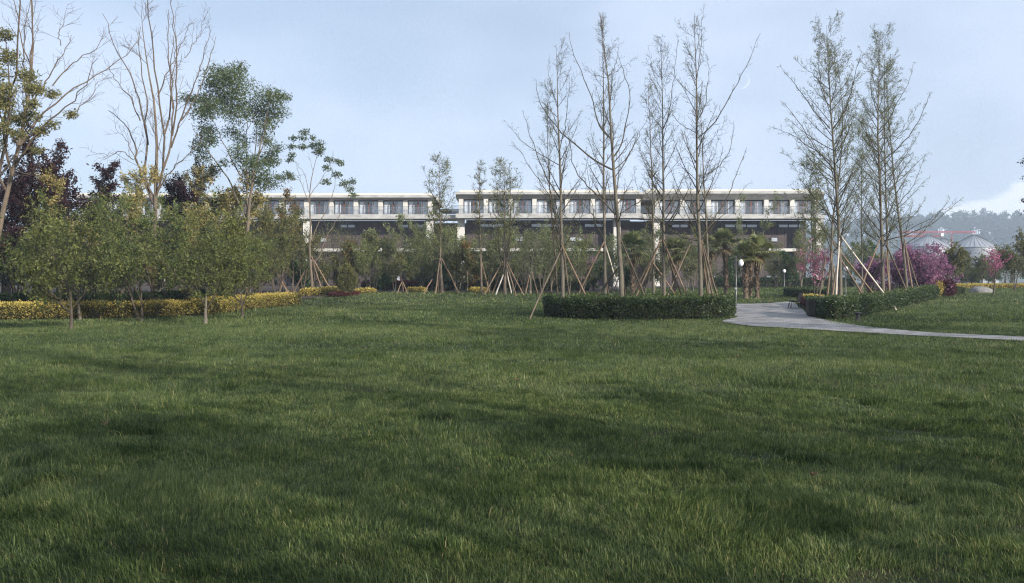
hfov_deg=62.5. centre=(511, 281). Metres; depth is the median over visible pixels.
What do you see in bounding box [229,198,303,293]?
tree
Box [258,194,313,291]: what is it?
tree
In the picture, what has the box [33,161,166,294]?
tree
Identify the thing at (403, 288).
support stakes
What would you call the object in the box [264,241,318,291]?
olive tree
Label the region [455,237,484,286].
grey green tree
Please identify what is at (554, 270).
evergreen shrub
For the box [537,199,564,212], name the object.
window
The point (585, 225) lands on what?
high window
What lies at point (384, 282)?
evergreen shrub
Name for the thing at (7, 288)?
green shrub
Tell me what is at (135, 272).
evergreen shrub
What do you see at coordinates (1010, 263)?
olive tree
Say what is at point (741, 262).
lamp post
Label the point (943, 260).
blossom tree
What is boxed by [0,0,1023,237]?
sky
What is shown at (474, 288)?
yellow clump
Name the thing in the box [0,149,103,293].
plum tree
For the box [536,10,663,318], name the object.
bare tree
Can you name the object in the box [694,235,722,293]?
fan palm
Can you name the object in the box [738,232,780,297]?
fan palm
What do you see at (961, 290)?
hedge
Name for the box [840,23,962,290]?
budding tree
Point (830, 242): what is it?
budding tree
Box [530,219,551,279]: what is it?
grey green tree
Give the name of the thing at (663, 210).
bare tree
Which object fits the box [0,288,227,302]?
hedge
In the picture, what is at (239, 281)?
tree
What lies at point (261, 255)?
tree
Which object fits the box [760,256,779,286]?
twiggy shrub
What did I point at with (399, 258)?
tree
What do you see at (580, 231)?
green tree
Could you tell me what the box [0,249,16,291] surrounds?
support stake
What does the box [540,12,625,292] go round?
bare tree
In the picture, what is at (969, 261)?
olive tree
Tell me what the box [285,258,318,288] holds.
evergreen shrub
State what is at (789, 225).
high window
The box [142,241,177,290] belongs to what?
evergreen shrub
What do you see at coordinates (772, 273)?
grey green tree
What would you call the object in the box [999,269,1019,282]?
twiggy shrub
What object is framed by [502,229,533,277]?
grey green tree
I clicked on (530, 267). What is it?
tree
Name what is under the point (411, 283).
red hedge
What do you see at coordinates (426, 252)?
green tree
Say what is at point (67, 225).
tree
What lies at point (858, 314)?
bollard light
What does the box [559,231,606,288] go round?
grey green tree
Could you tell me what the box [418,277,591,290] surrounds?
hedge
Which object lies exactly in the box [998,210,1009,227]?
pine tree
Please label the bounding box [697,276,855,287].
hedge
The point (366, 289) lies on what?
yellow clump
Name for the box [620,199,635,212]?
window
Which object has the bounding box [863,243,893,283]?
grey green tree
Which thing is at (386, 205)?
window
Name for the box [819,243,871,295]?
support stakes
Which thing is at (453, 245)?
grey green tree
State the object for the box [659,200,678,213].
window
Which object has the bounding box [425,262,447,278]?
evergreen shrub
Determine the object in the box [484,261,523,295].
support stakes
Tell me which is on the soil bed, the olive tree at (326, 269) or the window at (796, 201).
the olive tree at (326, 269)
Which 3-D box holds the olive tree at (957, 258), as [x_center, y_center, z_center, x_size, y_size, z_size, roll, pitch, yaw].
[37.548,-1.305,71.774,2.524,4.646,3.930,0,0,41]
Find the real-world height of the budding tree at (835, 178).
15.383 m
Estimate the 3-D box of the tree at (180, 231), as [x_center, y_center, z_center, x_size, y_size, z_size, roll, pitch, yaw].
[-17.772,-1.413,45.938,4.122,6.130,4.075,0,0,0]
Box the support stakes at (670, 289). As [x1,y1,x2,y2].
[644,240,692,294]
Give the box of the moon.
[741,73,749,88]
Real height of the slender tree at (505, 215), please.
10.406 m
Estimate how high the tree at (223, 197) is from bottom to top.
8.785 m
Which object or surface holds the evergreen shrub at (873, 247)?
on the ground at (768, 454)
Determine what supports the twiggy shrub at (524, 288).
on the soil bed
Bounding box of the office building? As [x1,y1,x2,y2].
[76,189,824,285]
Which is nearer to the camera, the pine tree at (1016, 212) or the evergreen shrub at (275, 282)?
the evergreen shrub at (275, 282)
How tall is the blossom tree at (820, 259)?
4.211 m
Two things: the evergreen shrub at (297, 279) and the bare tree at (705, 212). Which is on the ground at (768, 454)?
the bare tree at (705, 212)
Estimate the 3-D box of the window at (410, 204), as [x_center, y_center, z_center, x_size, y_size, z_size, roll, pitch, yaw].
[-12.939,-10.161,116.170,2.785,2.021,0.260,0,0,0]
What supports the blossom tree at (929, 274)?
on the ground at (768, 454)
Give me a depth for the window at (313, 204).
116.23 m
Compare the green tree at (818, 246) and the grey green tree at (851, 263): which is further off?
the grey green tree at (851, 263)
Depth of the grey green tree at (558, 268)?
69.56 m
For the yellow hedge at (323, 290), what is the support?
on the ground at (768, 454)
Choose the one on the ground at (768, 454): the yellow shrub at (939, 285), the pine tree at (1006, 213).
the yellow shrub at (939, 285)
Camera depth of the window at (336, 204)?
116.23 m
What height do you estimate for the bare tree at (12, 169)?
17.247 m
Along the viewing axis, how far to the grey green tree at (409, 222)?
74.40 m
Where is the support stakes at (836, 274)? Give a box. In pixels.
[826,236,896,309]
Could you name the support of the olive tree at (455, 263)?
on the ground at (768, 454)
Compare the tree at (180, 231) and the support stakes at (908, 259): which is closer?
the tree at (180, 231)
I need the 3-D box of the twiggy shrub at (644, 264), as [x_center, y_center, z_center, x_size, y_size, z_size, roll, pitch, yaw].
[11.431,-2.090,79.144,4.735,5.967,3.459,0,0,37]
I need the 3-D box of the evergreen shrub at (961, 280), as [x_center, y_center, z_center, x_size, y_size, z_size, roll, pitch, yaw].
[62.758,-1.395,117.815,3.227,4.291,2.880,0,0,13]
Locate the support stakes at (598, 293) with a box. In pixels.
[580,239,644,317]
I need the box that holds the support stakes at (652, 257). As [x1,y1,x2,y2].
[626,238,696,318]
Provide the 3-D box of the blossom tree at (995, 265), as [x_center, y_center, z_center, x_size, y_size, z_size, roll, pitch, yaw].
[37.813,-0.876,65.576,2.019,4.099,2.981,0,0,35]
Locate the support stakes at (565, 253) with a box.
[529,244,596,319]
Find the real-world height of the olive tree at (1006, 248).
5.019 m
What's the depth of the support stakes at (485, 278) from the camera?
62.78 m
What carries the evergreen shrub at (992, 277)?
on the ground at (768, 454)
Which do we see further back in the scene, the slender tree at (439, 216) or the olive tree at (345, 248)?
the olive tree at (345, 248)
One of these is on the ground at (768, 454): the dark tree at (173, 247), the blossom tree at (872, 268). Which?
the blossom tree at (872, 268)
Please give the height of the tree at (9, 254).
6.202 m
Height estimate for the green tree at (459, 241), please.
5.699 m
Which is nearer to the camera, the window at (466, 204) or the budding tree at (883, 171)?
the budding tree at (883, 171)
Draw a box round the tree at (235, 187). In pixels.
[162,184,256,288]
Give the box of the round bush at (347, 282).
[335,261,359,295]
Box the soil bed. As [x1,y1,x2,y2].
[0,286,916,319]
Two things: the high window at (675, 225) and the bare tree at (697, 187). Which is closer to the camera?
the bare tree at (697, 187)
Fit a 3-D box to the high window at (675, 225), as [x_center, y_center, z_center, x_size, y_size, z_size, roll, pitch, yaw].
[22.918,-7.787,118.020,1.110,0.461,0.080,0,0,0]
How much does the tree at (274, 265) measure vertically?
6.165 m
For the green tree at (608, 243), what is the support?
on the ground at (768, 454)
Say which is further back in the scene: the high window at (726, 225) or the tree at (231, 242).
the high window at (726, 225)
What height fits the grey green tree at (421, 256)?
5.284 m
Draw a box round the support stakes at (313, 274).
[294,256,328,291]
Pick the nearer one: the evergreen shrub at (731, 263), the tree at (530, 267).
the tree at (530, 267)
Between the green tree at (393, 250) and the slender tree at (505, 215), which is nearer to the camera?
the slender tree at (505, 215)
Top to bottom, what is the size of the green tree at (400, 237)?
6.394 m
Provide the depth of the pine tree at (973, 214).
1007.12 m
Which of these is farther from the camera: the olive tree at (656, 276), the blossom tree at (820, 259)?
the olive tree at (656, 276)
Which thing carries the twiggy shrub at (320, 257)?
on the soil bed
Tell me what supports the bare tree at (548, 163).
on the ground at (768, 454)
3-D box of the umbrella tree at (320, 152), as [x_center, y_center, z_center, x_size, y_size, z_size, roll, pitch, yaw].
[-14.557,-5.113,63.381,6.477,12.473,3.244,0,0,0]
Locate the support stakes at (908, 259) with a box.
[904,239,918,287]
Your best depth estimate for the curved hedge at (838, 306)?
38.81 m
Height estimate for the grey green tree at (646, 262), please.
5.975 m
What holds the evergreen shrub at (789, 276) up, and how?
on the ground at (768, 454)
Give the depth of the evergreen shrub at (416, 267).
74.66 m
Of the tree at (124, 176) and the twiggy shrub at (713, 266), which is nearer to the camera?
the tree at (124, 176)
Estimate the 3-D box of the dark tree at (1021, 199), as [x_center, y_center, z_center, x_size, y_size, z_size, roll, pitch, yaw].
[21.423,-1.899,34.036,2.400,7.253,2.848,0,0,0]
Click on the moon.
(747, 84)
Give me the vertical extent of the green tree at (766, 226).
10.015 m
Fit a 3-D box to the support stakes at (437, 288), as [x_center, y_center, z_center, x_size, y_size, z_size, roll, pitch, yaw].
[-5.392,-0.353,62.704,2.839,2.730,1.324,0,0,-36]
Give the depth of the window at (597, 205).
114.76 m
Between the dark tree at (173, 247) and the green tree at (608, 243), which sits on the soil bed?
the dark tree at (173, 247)
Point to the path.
(781, 314)
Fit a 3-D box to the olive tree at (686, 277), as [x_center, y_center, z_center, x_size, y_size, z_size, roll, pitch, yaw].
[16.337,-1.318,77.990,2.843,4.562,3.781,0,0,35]
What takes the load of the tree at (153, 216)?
on the soil bed
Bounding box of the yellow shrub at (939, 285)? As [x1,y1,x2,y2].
[933,279,945,295]
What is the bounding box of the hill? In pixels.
[806,234,1023,281]
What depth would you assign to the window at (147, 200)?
116.20 m
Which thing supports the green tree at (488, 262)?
on the soil bed
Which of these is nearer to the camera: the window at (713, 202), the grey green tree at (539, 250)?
the grey green tree at (539, 250)
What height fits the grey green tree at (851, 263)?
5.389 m
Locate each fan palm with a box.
[611,229,651,293]
[655,235,690,292]
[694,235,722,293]
[705,227,743,292]
[728,239,763,298]
[733,239,764,295]
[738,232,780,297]
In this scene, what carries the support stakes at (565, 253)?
on the ground at (768, 454)
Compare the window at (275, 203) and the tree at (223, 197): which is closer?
the tree at (223, 197)
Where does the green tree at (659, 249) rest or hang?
on the ground at (768, 454)
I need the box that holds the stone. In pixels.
[969,286,992,292]
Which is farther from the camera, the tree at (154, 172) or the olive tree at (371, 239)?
the olive tree at (371, 239)
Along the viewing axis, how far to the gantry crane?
332.31 m
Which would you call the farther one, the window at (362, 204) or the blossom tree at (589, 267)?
the window at (362, 204)
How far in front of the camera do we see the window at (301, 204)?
116.20 m
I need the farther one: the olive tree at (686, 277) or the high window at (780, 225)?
the high window at (780, 225)
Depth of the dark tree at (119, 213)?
43.65 m
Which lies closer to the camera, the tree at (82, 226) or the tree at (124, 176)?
the tree at (82, 226)
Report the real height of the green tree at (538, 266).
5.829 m
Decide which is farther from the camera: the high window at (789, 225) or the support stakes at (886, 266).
the high window at (789, 225)
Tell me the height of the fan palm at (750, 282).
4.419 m
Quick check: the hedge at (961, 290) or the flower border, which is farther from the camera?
the hedge at (961, 290)
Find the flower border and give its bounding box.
[796,293,823,305]
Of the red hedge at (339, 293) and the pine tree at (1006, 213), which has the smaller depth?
the red hedge at (339, 293)
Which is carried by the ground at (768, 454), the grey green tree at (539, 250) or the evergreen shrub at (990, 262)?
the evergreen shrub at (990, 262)
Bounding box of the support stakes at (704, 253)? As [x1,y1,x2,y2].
[701,239,722,316]
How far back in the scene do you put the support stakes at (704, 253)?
36.43 m
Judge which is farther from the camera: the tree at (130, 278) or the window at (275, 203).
the window at (275, 203)
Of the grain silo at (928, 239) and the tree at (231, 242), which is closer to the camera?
the tree at (231, 242)
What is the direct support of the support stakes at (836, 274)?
on the ground at (768, 454)
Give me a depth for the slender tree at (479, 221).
62.45 m
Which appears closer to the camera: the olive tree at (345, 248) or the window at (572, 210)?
the olive tree at (345, 248)
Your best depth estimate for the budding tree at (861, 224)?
55.87 m
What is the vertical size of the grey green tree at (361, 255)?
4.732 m
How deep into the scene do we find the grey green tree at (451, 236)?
75.95 m
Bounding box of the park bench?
[788,293,802,308]
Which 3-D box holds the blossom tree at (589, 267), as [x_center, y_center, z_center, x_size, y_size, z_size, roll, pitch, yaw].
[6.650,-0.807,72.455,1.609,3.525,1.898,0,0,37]
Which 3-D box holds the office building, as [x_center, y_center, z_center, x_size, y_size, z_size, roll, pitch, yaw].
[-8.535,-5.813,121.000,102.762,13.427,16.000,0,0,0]
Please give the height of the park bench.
0.894 m
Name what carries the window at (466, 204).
in the office building
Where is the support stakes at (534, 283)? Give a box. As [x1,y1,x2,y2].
[525,272,537,293]
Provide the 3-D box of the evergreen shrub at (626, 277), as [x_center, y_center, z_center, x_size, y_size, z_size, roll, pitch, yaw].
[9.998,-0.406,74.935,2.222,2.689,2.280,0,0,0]
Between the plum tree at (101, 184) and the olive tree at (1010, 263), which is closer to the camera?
the plum tree at (101, 184)
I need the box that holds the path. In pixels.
[723,302,1023,340]
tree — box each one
[0,0,139,240]
[0,26,82,177]
[0,120,121,291]
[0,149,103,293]
[0,160,50,292]
[0,186,65,296]
[2,191,135,328]
[18,205,135,319]
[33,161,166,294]
[38,198,138,296]
[51,181,231,321]
[81,0,215,291]
[87,193,173,292]
[104,208,155,291]
[112,170,213,299]
[137,193,267,323]
[137,203,226,315]
[146,156,220,288]
[157,201,223,289]
[164,222,278,311]
[166,220,195,290]
[173,57,298,293]
[174,158,268,263]
[197,232,273,316]
[215,204,299,294]
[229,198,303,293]
[248,196,304,292]
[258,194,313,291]
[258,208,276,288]
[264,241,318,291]
[272,128,358,287]
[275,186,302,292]
[293,216,325,288]
[314,253,349,286]
[339,239,380,290]
[340,239,361,271]
[348,234,390,287]
[349,230,399,288]
[364,212,410,264]
[373,234,404,291]
[383,221,429,280]
[384,250,419,292]
[403,216,447,278]
[404,229,438,287]
[410,152,458,292]
[410,221,445,290]
[434,232,464,290]
[436,226,479,290]
[438,223,460,277]
[442,246,475,291]
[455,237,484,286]
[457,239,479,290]
[469,225,509,290]
[470,159,486,293]
[475,225,509,288]
[479,226,538,291]
[480,156,531,293]
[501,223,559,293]
[502,37,597,317]
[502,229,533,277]
[528,222,569,289]
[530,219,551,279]
[531,232,573,291]
[535,81,565,293]
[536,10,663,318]
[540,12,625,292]
[551,226,589,278]
[556,224,590,290]
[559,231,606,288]
[585,256,596,290]
[591,236,624,289]
[597,232,648,291]
[627,223,670,290]
[632,5,759,317]
[632,34,696,295]
[635,83,661,293]
[641,227,686,290]
[645,259,661,287]
[666,224,712,290]
[676,247,704,289]
[679,91,728,293]
[726,191,782,277]
[760,239,791,286]
[766,10,877,294]
[783,152,842,284]
[785,228,815,286]
[794,238,830,293]
[800,217,836,287]
[809,48,871,294]
[836,244,865,278]
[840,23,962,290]
[846,108,882,292]
[854,256,892,291]
[861,41,909,289]
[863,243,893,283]
[864,55,955,286]
[886,249,920,289]
[900,241,950,285]
[924,253,963,294]
[935,211,944,230]
[938,239,970,278]
[950,211,961,221]
[951,253,975,283]
[961,210,970,217]
[970,210,977,218]
[971,249,990,282]
[979,207,988,216]
[983,244,1014,294]
[984,242,1016,282]
[995,227,1023,289]
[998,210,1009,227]
[1012,209,1023,216]
[1017,156,1023,214]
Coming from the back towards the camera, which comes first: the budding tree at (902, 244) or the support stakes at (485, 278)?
the support stakes at (485, 278)
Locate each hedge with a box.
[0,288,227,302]
[0,291,301,319]
[299,286,339,295]
[327,291,359,296]
[360,280,418,290]
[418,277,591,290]
[542,291,737,319]
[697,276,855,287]
[782,286,834,296]
[804,284,939,318]
[955,286,965,293]
[956,282,1023,287]
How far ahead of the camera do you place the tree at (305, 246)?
65.78 m
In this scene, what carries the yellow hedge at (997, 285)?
on the ground at (768, 454)
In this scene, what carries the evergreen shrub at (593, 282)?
on the soil bed
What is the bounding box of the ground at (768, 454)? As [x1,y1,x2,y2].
[0,282,1023,582]
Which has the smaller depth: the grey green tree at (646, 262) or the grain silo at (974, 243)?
the grey green tree at (646, 262)
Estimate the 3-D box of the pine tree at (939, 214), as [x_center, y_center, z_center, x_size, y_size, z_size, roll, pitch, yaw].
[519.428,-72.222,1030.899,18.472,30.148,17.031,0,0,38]
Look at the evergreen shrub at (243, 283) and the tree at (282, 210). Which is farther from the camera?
the evergreen shrub at (243, 283)
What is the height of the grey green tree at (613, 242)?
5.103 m
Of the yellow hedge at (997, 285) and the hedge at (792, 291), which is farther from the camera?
the yellow hedge at (997, 285)
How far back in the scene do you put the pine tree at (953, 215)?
1015.27 m
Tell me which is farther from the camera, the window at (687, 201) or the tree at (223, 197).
the window at (687, 201)
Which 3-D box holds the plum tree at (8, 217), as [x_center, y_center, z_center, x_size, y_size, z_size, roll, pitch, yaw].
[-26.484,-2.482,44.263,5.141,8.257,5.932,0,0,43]
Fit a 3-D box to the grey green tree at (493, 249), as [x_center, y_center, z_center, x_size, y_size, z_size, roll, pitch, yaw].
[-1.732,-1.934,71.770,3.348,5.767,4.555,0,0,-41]
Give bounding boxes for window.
[138,200,152,213]
[260,200,278,213]
[285,200,303,213]
[310,200,328,213]
[334,200,353,213]
[359,200,377,213]
[383,200,402,213]
[408,200,427,213]
[463,199,483,212]
[488,199,508,212]
[513,199,531,212]
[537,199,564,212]
[569,199,589,212]
[584,224,594,226]
[595,199,614,212]
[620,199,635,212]
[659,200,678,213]
[672,224,679,227]
[680,224,687,227]
[684,200,703,213]
[711,200,733,213]
[725,224,734,227]
[740,200,762,213]
[746,224,756,227]
[769,200,788,213]
[771,237,777,241]
[779,224,787,227]
[788,224,797,227]
[795,200,812,213]
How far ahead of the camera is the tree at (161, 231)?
40.42 m
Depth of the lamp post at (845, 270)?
59.98 m
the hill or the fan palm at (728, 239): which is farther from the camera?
the hill
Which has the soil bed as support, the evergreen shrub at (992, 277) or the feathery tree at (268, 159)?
the feathery tree at (268, 159)
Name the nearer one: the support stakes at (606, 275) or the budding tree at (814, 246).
the support stakes at (606, 275)
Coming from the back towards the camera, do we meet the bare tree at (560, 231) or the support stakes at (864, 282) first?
the support stakes at (864, 282)
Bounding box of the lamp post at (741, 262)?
[735,256,743,304]
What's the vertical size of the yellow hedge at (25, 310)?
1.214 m
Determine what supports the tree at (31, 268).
on the ground at (768, 454)
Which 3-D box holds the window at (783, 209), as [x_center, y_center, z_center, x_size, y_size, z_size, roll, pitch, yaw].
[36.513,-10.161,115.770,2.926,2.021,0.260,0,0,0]
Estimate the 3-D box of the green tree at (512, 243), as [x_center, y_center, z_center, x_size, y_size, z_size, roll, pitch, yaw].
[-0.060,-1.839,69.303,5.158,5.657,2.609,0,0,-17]
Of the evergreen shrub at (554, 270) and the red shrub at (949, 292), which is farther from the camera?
the evergreen shrub at (554, 270)
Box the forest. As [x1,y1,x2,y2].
[806,212,1023,276]
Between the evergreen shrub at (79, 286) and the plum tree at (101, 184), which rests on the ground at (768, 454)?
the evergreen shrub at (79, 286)
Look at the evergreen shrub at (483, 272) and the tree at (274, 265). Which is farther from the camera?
the evergreen shrub at (483, 272)
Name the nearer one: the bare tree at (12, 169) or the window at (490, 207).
the bare tree at (12, 169)
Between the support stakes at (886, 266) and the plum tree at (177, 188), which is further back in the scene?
the plum tree at (177, 188)
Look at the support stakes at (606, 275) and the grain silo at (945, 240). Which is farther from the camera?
the grain silo at (945, 240)
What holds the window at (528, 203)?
in the office building
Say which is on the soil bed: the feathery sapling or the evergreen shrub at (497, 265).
the evergreen shrub at (497, 265)
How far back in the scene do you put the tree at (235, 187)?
49.62 m
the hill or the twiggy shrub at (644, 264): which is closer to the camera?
the twiggy shrub at (644, 264)
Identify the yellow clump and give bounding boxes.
[354,287,376,292]
[406,286,427,291]
[467,286,489,291]
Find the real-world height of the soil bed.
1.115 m
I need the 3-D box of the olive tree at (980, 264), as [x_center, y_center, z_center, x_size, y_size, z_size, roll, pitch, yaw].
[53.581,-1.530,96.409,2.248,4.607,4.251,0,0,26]
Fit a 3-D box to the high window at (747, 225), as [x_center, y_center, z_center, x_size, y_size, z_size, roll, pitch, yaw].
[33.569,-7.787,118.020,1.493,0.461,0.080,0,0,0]
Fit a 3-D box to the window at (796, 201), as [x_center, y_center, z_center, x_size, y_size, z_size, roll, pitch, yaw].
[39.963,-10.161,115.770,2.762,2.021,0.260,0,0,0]
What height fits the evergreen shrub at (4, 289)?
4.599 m
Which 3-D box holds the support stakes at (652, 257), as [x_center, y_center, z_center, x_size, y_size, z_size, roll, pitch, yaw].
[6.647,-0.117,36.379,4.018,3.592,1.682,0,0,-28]
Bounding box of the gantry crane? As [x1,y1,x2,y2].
[898,231,975,270]
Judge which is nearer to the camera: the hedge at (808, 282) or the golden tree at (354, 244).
the golden tree at (354, 244)
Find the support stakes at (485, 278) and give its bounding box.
[482,264,489,293]
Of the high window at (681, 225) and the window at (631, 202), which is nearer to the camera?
the window at (631, 202)
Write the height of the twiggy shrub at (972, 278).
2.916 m
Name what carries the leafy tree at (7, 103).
on the ground at (768, 454)
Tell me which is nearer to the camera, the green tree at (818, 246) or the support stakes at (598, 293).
the support stakes at (598, 293)
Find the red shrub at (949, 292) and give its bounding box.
[941,277,957,295]
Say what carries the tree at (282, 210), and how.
on the ground at (768, 454)
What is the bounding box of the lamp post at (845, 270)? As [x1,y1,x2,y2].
[843,267,847,294]
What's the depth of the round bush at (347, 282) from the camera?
59.02 m
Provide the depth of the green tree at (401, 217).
77.63 m
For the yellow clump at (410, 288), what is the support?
on the soil bed
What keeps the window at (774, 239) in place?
in the office building
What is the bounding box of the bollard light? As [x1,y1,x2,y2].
[854,312,861,320]
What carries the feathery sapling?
on the ground at (768, 454)
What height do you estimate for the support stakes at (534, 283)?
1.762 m
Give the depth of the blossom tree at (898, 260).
65.93 m
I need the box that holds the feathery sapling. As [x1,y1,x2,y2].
[360,228,375,280]
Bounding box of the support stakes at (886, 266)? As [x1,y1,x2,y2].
[858,237,913,304]
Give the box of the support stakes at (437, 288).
[423,259,458,292]
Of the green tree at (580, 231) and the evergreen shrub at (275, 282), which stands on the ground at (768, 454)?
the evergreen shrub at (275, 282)
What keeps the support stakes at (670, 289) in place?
on the ground at (768, 454)
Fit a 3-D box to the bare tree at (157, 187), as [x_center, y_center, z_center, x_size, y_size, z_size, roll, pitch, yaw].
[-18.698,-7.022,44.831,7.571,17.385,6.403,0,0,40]
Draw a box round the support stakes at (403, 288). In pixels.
[397,280,407,292]
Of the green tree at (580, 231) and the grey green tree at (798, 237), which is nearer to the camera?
the green tree at (580, 231)
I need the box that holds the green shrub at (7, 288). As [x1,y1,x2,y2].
[0,214,57,292]
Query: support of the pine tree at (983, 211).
on the hill
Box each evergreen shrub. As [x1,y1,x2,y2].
[0,273,17,292]
[43,269,98,291]
[112,247,151,290]
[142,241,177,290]
[207,269,260,292]
[251,255,279,290]
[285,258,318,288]
[371,265,397,290]
[403,252,429,279]
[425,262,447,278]
[470,265,495,278]
[493,253,522,279]
[541,259,565,290]
[582,258,602,289]
[616,265,636,289]
[712,248,742,288]
[771,249,803,286]
[850,238,877,280]
[951,274,970,283]
[980,255,993,282]
[984,262,1006,282]
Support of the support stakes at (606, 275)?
on the ground at (768, 454)
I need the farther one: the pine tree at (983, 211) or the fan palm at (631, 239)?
the pine tree at (983, 211)
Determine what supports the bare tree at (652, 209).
on the ground at (768, 454)
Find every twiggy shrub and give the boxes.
[304,224,346,286]
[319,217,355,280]
[500,232,549,290]
[623,232,655,288]
[702,252,722,285]
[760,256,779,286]
[962,262,979,282]
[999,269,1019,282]
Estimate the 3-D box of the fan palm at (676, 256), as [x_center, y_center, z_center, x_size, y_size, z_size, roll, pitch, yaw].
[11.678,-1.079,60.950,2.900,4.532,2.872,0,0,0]
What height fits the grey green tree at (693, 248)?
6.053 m
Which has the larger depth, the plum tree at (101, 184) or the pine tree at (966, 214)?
the pine tree at (966, 214)
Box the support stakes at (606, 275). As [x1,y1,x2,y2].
[578,242,618,293]
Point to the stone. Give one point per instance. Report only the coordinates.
(977, 289)
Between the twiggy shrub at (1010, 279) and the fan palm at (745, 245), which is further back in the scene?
the twiggy shrub at (1010, 279)
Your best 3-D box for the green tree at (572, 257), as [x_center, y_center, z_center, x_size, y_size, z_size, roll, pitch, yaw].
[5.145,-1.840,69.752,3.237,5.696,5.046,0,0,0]
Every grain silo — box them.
[908,234,950,282]
[940,238,952,243]
[952,234,998,282]
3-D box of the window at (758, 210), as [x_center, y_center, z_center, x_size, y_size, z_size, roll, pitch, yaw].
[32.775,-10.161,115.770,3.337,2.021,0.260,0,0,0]
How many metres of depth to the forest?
928.36 m
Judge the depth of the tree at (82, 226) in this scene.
35.93 m

